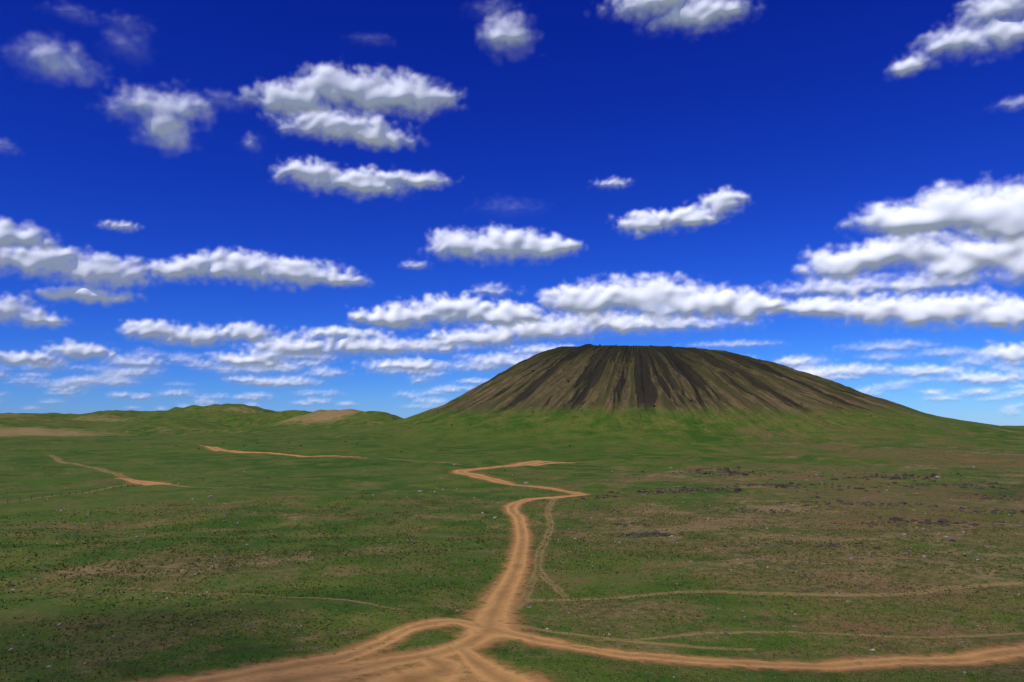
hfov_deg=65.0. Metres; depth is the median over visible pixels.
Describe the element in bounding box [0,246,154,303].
cloud
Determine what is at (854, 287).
cloud
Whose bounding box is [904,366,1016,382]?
cloud
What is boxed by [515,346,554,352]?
cloud
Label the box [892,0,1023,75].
cloud
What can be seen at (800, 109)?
sky
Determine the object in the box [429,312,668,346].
cloud
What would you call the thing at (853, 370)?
cloud
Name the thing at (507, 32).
cloud
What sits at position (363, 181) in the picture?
cloud
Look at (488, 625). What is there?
dirt road
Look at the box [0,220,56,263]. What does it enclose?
cloud
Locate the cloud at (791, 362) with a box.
[780,358,809,366]
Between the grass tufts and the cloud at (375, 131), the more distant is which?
the cloud at (375, 131)
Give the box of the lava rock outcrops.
[62,466,1023,654]
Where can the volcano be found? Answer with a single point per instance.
(818, 426)
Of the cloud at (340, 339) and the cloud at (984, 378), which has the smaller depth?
the cloud at (340, 339)
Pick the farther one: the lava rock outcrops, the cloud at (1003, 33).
the cloud at (1003, 33)
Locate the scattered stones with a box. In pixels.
[0,458,1023,680]
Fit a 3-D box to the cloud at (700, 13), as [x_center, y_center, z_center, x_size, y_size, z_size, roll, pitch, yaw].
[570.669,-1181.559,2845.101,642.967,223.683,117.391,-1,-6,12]
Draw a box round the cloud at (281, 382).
[231,377,308,385]
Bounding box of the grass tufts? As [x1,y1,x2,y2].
[0,495,1023,681]
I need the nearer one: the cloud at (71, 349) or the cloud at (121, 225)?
the cloud at (121, 225)
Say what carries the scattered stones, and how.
on the ground
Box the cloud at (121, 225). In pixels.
[104,221,136,228]
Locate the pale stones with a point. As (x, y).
(563, 562)
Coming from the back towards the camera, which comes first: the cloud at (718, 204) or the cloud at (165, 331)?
the cloud at (165, 331)
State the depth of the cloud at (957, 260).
6817.62 m
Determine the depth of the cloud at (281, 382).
22088.83 m
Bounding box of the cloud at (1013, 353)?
[980,345,1023,361]
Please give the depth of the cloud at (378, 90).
3513.51 m
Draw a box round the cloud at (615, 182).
[601,179,623,185]
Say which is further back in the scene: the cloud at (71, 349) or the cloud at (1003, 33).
the cloud at (71, 349)
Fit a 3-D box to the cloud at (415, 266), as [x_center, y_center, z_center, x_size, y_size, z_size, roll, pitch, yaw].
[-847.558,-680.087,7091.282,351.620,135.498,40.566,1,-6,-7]
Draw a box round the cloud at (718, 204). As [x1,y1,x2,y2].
[619,190,747,235]
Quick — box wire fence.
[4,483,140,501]
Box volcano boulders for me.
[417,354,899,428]
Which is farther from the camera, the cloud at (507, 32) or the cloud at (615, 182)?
the cloud at (615, 182)
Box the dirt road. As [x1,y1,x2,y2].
[115,445,1023,681]
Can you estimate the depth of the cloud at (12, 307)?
9902.07 m
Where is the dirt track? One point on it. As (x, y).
(528, 592)
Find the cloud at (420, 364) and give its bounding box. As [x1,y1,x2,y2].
[372,339,460,371]
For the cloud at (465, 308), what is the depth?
9942.00 m
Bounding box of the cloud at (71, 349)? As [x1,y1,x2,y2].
[0,340,115,367]
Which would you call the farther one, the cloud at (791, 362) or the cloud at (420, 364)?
the cloud at (791, 362)
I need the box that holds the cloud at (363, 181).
[276,160,447,194]
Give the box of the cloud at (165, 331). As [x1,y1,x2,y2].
[123,320,271,345]
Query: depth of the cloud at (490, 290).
8299.65 m
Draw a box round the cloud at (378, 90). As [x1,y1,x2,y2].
[245,65,455,114]
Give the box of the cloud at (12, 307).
[0,297,63,325]
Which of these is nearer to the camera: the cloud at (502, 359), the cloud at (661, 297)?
the cloud at (661, 297)
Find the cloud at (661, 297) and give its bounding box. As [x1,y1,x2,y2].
[539,274,786,320]
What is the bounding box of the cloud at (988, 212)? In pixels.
[844,182,1023,244]
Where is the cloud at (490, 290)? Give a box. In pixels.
[482,287,502,293]
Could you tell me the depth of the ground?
189.16 m
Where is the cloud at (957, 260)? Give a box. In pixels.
[798,230,1023,283]
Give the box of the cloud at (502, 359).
[475,354,524,365]
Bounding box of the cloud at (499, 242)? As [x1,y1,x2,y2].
[431,227,581,258]
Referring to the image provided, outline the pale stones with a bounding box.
[41,547,998,679]
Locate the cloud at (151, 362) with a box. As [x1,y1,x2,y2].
[114,358,160,366]
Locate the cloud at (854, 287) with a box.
[783,275,965,295]
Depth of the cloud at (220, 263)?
7315.81 m
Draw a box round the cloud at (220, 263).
[146,249,366,286]
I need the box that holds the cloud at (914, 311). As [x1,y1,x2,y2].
[768,292,1023,330]
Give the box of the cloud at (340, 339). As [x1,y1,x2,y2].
[214,326,418,367]
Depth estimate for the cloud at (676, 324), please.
10808.11 m
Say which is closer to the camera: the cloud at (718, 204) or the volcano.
the volcano
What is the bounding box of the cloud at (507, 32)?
[489,20,526,43]
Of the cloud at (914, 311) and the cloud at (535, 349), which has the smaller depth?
the cloud at (914, 311)
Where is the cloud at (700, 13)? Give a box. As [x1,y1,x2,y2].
[614,0,745,26]
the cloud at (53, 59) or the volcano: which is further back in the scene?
the cloud at (53, 59)
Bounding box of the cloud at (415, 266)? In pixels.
[407,263,422,267]
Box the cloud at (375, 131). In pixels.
[282,111,412,147]
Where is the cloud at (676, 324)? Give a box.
[627,317,736,329]
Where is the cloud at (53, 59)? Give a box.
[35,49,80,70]
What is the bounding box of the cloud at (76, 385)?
[0,356,1018,404]
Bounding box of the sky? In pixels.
[0,0,1023,425]
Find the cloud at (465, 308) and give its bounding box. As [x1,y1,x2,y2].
[349,294,554,328]
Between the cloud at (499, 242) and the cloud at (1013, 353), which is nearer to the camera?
the cloud at (499, 242)
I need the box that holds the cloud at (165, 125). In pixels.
[127,91,208,145]
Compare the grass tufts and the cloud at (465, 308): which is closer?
the grass tufts
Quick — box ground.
[0,403,1023,681]
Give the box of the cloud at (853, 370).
[807,365,885,376]
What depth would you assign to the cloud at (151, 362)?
16315.09 m
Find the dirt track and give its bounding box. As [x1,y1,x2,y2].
[29,455,1023,650]
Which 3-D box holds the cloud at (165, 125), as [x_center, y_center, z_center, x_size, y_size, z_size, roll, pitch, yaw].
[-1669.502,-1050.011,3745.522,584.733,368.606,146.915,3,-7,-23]
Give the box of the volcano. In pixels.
[185,344,1023,464]

